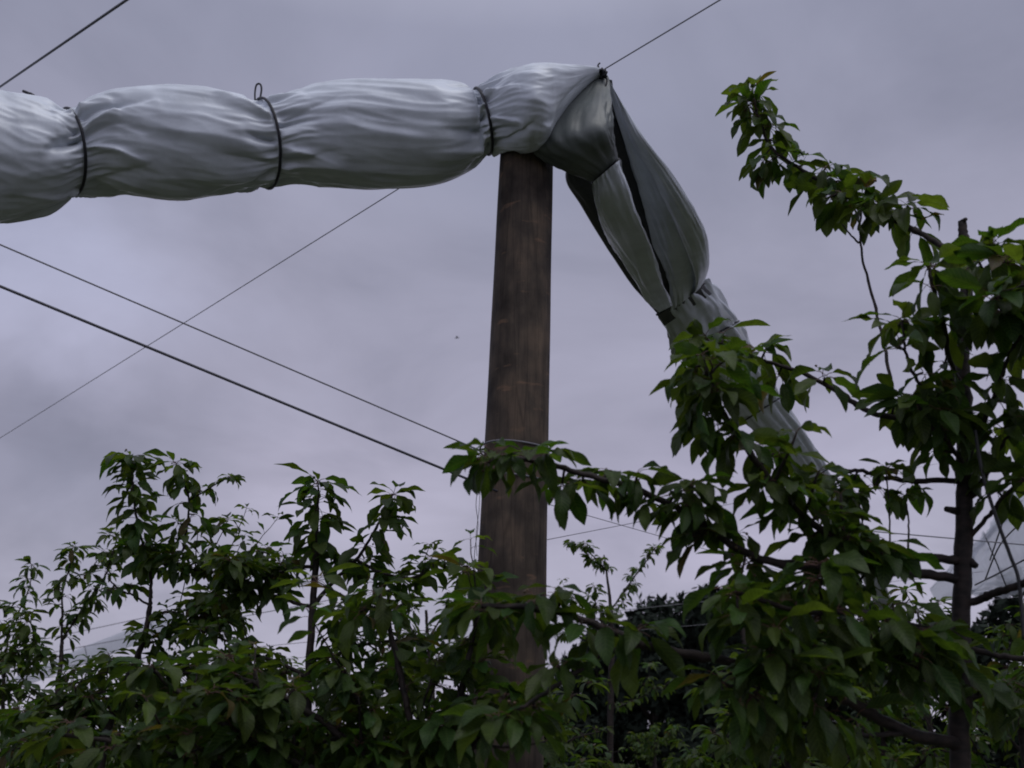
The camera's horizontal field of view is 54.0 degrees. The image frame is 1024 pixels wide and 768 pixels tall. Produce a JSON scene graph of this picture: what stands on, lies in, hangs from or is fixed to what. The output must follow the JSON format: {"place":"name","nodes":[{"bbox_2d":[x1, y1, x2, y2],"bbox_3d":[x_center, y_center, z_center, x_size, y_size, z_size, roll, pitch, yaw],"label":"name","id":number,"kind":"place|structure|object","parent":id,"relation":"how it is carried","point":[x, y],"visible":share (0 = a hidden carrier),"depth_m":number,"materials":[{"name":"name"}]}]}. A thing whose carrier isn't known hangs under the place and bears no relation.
{"place":"outdoors","nodes":[
{"label":"outdoors","id":0,"kind":"place"},
{"bbox_2d":[0,0,128,87],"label":"dark cable","id":1,"kind":"object","parent":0,"point":[70,38],"visible":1,"depth_m":2.98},
{"bbox_2d":[6,613,171,685],"bbox_3d":[-15.147,9.277,31.852,0.585,1.225,31.670,12,-23,-32],"label":"rain cover","id":2,"kind":"object","parent":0,"point":[113,645],"visible":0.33,"depth_m":25.12,"materials":[{"name":"plastic"}]},
{"bbox_2d":[3,579,323,647],"bbox_3d":[-8.054,4.332,16.911,11.748,1.448,0.012,-8,-21,23],"label":"steel wire","id":3,"kind":"object","parent":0,"point":[130,620],"visible":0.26,"depth_m":16.33,"materials":[{"name":"grey metal"}]},
{"bbox_2d":[52,600,328,652],"bbox_3d":[-8.020,4.557,16.834,11.720,1.283,0.012,-8,-21,23],"label":"steel wire","id":4,"kind":"object","parent":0,"point":[153,633],"visible":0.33,"depth_m":16.17,"materials":[{"name":"grey metal"}]},
{"bbox_2d":[0,189,397,437],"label":"steel wire","id":5,"kind":"object","parent":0,"point":[221,299],"visible":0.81,"depth_m":5.66,"materials":[{"name":"grey metal"}]},
{"bbox_2d":[282,656,304,682],"bbox_3d":[-2.162,3.565,8.794,1.379,2.289,1.328,4,-19,-11],"label":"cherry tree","id":6,"kind":"object","parent":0,"point":[294,665],"visible":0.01,"depth_m":9.12,"materials":[{"name":"green plant"}]},
{"bbox_2d":[9,572,977,671],"bbox_3d":[1.454,2.029,9.349,13.400,1.707,0.005,6,-20,-16],"label":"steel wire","id":7,"kind":"object","parent":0,"point":[472,625],"visible":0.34,"depth_m":8.72,"materials":[{"name":"grey metal"}]},
{"bbox_2d":[0,732,994,767],"bbox_3d":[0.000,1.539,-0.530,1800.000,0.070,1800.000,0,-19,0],"label":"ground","id":8,"kind":"structure","parent":0,"point":[390,732],"depth_m":99.29,"materials":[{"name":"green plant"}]},
{"bbox_2d":[0,556,57,758],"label":"cherry tree","id":9,"kind":"object","parent":8,"relation":"on","point":[35,668],"visible":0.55,"depth_m":6.42,"materials":[{"name":"green plant"}]},
{"bbox_2d":[0,687,91,767],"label":"cherry tree","id":10,"kind":"object","parent":8,"relation":"on","point":[56,764],"visible":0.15,"depth_m":4.74,"materials":[{"name":"green plant"}]},
{"bbox_2d":[0,527,134,760],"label":"cherry tree","id":11,"kind":"object","parent":8,"relation":"on","point":[22,636],"visible":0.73,"depth_m":6.06,"materials":[{"name":"green plant"}]},
{"bbox_2d":[61,708,144,767],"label":"cherry tree","id":12,"kind":"object","parent":8,"relation":"on","point":[129,722],"visible":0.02,"depth_m":8.94,"materials":[{"name":"green plant"}]},
{"bbox_2d":[98,683,181,767],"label":"cherry tree","id":13,"kind":"object","parent":8,"relation":"on","point":[126,729],"visible":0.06,"depth_m":5.02,"materials":[{"name":"green plant"}]},
{"bbox_2d":[0,448,300,767],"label":"cherry tree","id":14,"kind":"object","parent":8,"relation":"on","point":[152,555],"visible":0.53,"depth_m":4.22,"materials":[{"name":"green plant"}]},
{"bbox_2d":[119,662,318,767],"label":"cherry tree","id":15,"kind":"object","parent":8,"relation":"on","point":[222,755],"depth_m":4.80,"materials":[{"name":"green plant"}]},
{"bbox_2d":[10,528,575,767],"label":"cherry tree","id":16,"kind":"object","parent":8,"relation":"on","point":[263,707],"visible":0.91,"depth_m":2.45,"materials":[{"name":"green plant"}]},
{"bbox_2d":[160,462,477,750],"bbox_3d":[-0.670,1.545,3.439,1.246,2.619,0.600,0,-19,0],"label":"cherry tree","id":17,"kind":"object","parent":8,"relation":"on","point":[231,574],"visible":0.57,"depth_m":3.71,"materials":[{"name":"green plant"}]},
{"bbox_2d":[288,705,432,744],"bbox_3d":[-0.740,2.437,4.829,1.066,1.840,1.071,-7,-20,19],"label":"cherry tree","id":18,"kind":"object","parent":8,"relation":"on","point":[331,713],"visible":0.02,"depth_m":4.74,"materials":[{"name":"green plant"}]},
{"bbox_2d":[368,576,469,713],"bbox_3d":[-0.492,2.641,6.774,0.987,2.719,0.551,-4,-19,12],"label":"cherry tree","id":19,"kind":"object","parent":8,"relation":"on","point":[417,618],"visible":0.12,"depth_m":7.03,"materials":[{"name":"green plant"}]},
{"bbox_2d":[471,151,552,767],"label":"wooden post","id":20,"kind":"object","parent":8,"relation":"on","point":[513,528],"visible":0.6,"depth_m":3.30,"materials":[{"name":"brown wood"}]},
{"bbox_2d":[0,244,485,453],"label":"steel wire","id":21,"kind":"object","parent":20,"relation":"attached to","point":[231,343],"visible":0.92,"depth_m":3.04,"materials":[{"name":"grey metal"}]},
{"bbox_2d":[0,285,497,491],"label":"dark cable","id":22,"kind":"object","parent":20,"relation":"attached to","point":[209,372],"visible":0.88,"depth_m":2.89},
{"bbox_2d":[474,494,479,558],"bbox_3d":[-0.109,0.434,3.129,0.018,0.239,0.002,0,-19,0],"label":"loose string","id":23,"kind":"object","parent":22,"relation":"hanging from","point":[477,523],"visible":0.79,"depth_m":3.13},
{"bbox_2d":[0,62,600,223],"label":"rain cover","id":24,"kind":"object","parent":20,"relation":"attached to","point":[174,142],"visible":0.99,"depth_m":3.52,"materials":[{"name":"silver plastic"}]},
{"bbox_2d":[19,596,1023,679],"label":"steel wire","id":25,"kind":"object","parent":20,"relation":"attached to","point":[584,634],"visible":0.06,"depth_m":9.34,"materials":[{"name":"grey metal"}]},
{"bbox_2d":[533,62,890,609],"bbox_3d":[6.541,3.742,18.347,0.552,1.179,33.627,-8,-20,21],"label":"rain cover","id":26,"kind":"object","parent":20,"relation":"attached to","point":[627,191],"visible":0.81,"depth_m":4.16,"materials":[{"name":"silver plastic"}]},
{"bbox_2d":[604,0,719,68],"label":"steel wire","id":27,"kind":"object","parent":26,"relation":"attached to","point":[663,33],"visible":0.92,"depth_m":3.41,"materials":[{"name":"grey metal"}]},
{"bbox_2d":[550,504,926,612],"bbox_3d":[2.719,1.635,7.832,0.003,0.573,10.780,-10,-22,28],"label":"steel wire","id":28,"kind":"object","parent":20,"relation":"attached to","point":[650,533],"visible":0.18,"depth_m":4.03,"materials":[{"name":"grey metal"}]},
{"bbox_2d":[547,463,938,539],"bbox_3d":[2.899,0.758,8.179,0.003,2.533,9.975,-13,-23,33],"label":"steel wire","id":29,"kind":"object","parent":20,"relation":"attached to","point":[636,522],"visible":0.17,"depth_m":4.47,"materials":[{"name":"grey metal"}]},
{"bbox_2d":[441,678,609,767],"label":"cherry tree","id":30,"kind":"object","parent":8,"relation":"on","point":[581,707],"visible":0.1,"depth_m":4.64,"materials":[{"name":"green plant"}]},
{"bbox_2d":[544,674,579,762],"bbox_3d":[1.287,9.808,28.485,3.439,3.429,2.907,0,-19,0],"label":"windbreak tree","id":31,"kind":"object","parent":8,"relation":"on","point":[571,720],"visible":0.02,"depth_m":27.84,"materials":[{"name":"green plant"}]},
{"bbox_2d":[556,739,634,767],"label":"cherry tree","id":32,"kind":"object","parent":8,"relation":"on","point":[590,749],"visible":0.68,"depth_m":7.18,"materials":[{"name":"green plant"}]},
{"bbox_2d":[547,616,648,767],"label":"windbreak tree","id":33,"kind":"object","parent":8,"relation":"on","point":[598,716],"visible":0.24,"depth_m":24.87,"materials":[{"name":"green plant"}]},
{"bbox_2d":[550,539,678,767],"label":"cherry tree","id":34,"kind":"object","parent":8,"relation":"on","point":[574,547],"visible":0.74,"depth_m":9.23,"materials":[{"name":"green plant"}]},
{"bbox_2d":[621,718,683,767],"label":"cherry tree","id":35,"kind":"object","parent":8,"relation":"on","point":[649,751],"visible":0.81,"depth_m":15.07,"materials":[{"name":"green plant"}]},
{"bbox_2d":[606,592,704,767],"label":"windbreak tree","id":36,"kind":"object","parent":8,"relation":"on","point":[662,709],"visible":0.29,"depth_m":24.38,"materials":[{"name":"green plant"}]},
{"bbox_2d":[641,587,729,767],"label":"windbreak tree","id":37,"kind":"object","parent":8,"relation":"on","point":[688,640],"visible":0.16,"depth_m":24.45,"materials":[{"name":"green plant"}]},
{"bbox_2d":[664,703,780,767],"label":"cherry tree","id":38,"kind":"object","parent":8,"relation":"on","point":[692,758],"visible":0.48,"depth_m":7.09,"materials":[{"name":"green plant"}]},
{"bbox_2d":[435,71,1023,767],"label":"cherry tree","id":39,"kind":"object","parent":8,"relation":"on","point":[937,415],"visible":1,"depth_m":2.25,"materials":[{"name":"green plant"}]},
{"bbox_2d":[973,430,1023,639],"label":"plastic pipe","id":40,"kind":"object","parent":39,"relation":"hanging from","point":[1007,548],"visible":0.98,"depth_m":2.26,"materials":[{"name":"plastic"}]},
{"bbox_2d":[690,581,820,767],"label":"windbreak tree","id":41,"kind":"object","parent":8,"relation":"on","point":[738,636],"visible":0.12,"depth_m":23.77,"materials":[{"name":"green plant"}]},
{"bbox_2d":[682,620,903,767],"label":"cherry tree","id":42,"kind":"object","parent":8,"relation":"on","point":[721,748],"visible":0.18,"depth_m":4.31,"materials":[{"name":"green plant"}]},
{"bbox_2d":[766,600,889,767],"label":"windbreak tree","id":43,"kind":"object","parent":8,"relation":"on","point":[832,705],"visible":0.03,"depth_m":24.41,"materials":[{"name":"green plant"}]},
{"bbox_2d":[843,615,937,767],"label":"windbreak tree","id":44,"kind":"object","parent":8,"relation":"on","point":[904,740],"depth_m":24.75,"materials":[{"name":"green plant"}]},
{"bbox_2d":[847,582,985,767],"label":"cherry tree","id":45,"kind":"object","parent":8,"relation":"on","point":[924,761],"visible":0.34,"depth_m":4.84,"materials":[{"name":"green plant"}]},
{"bbox_2d":[884,620,1023,767],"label":"cherry tree","id":46,"kind":"object","parent":8,"relation":"on","point":[933,703],"visible":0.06,"depth_m":8.03,"materials":[{"name":"green plant"}]},
{"bbox_2d":[921,618,998,767],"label":"windbreak tree","id":47,"kind":"object","parent":8,"relation":"on","point":[940,724],"visible":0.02,"depth_m":26.41,"materials":[{"name":"green plant"}]},
{"bbox_2d":[942,603,1023,767],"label":"cherry tree","id":48,"kind":"object","parent":8,"relation":"on","point":[1011,632],"visible":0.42,"depth_m":5.36,"materials":[{"name":"green plant"}]},
{"bbox_2d":[971,592,1023,767],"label":"windbreak tree","id":49,"kind":"object","parent":8,"relation":"on","point":[996,614],"visible":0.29,"depth_m":21.37,"materials":[{"name":"green plant"}]},
{"bbox_2d":[0,0,1023,731],"label":"sky","id":50,"kind":"structure","parent":0,"point":[928,95],"materials":[{"name":"grey"}]},
{"bbox_2d":[873,531,1023,544],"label":"steel wire","id":51,"kind":"object","parent":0,"point":[948,538],"visible":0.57,"depth_m":7.35,"materials":[{"name":"grey metal"}]},
{"bbox_2d":[930,492,1023,601],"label":"rain cover","id":52,"kind":"object","parent":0,"point":[994,569],"visible":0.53,"depth_m":9.59,"materials":[{"name":"plastic"}]}
]}

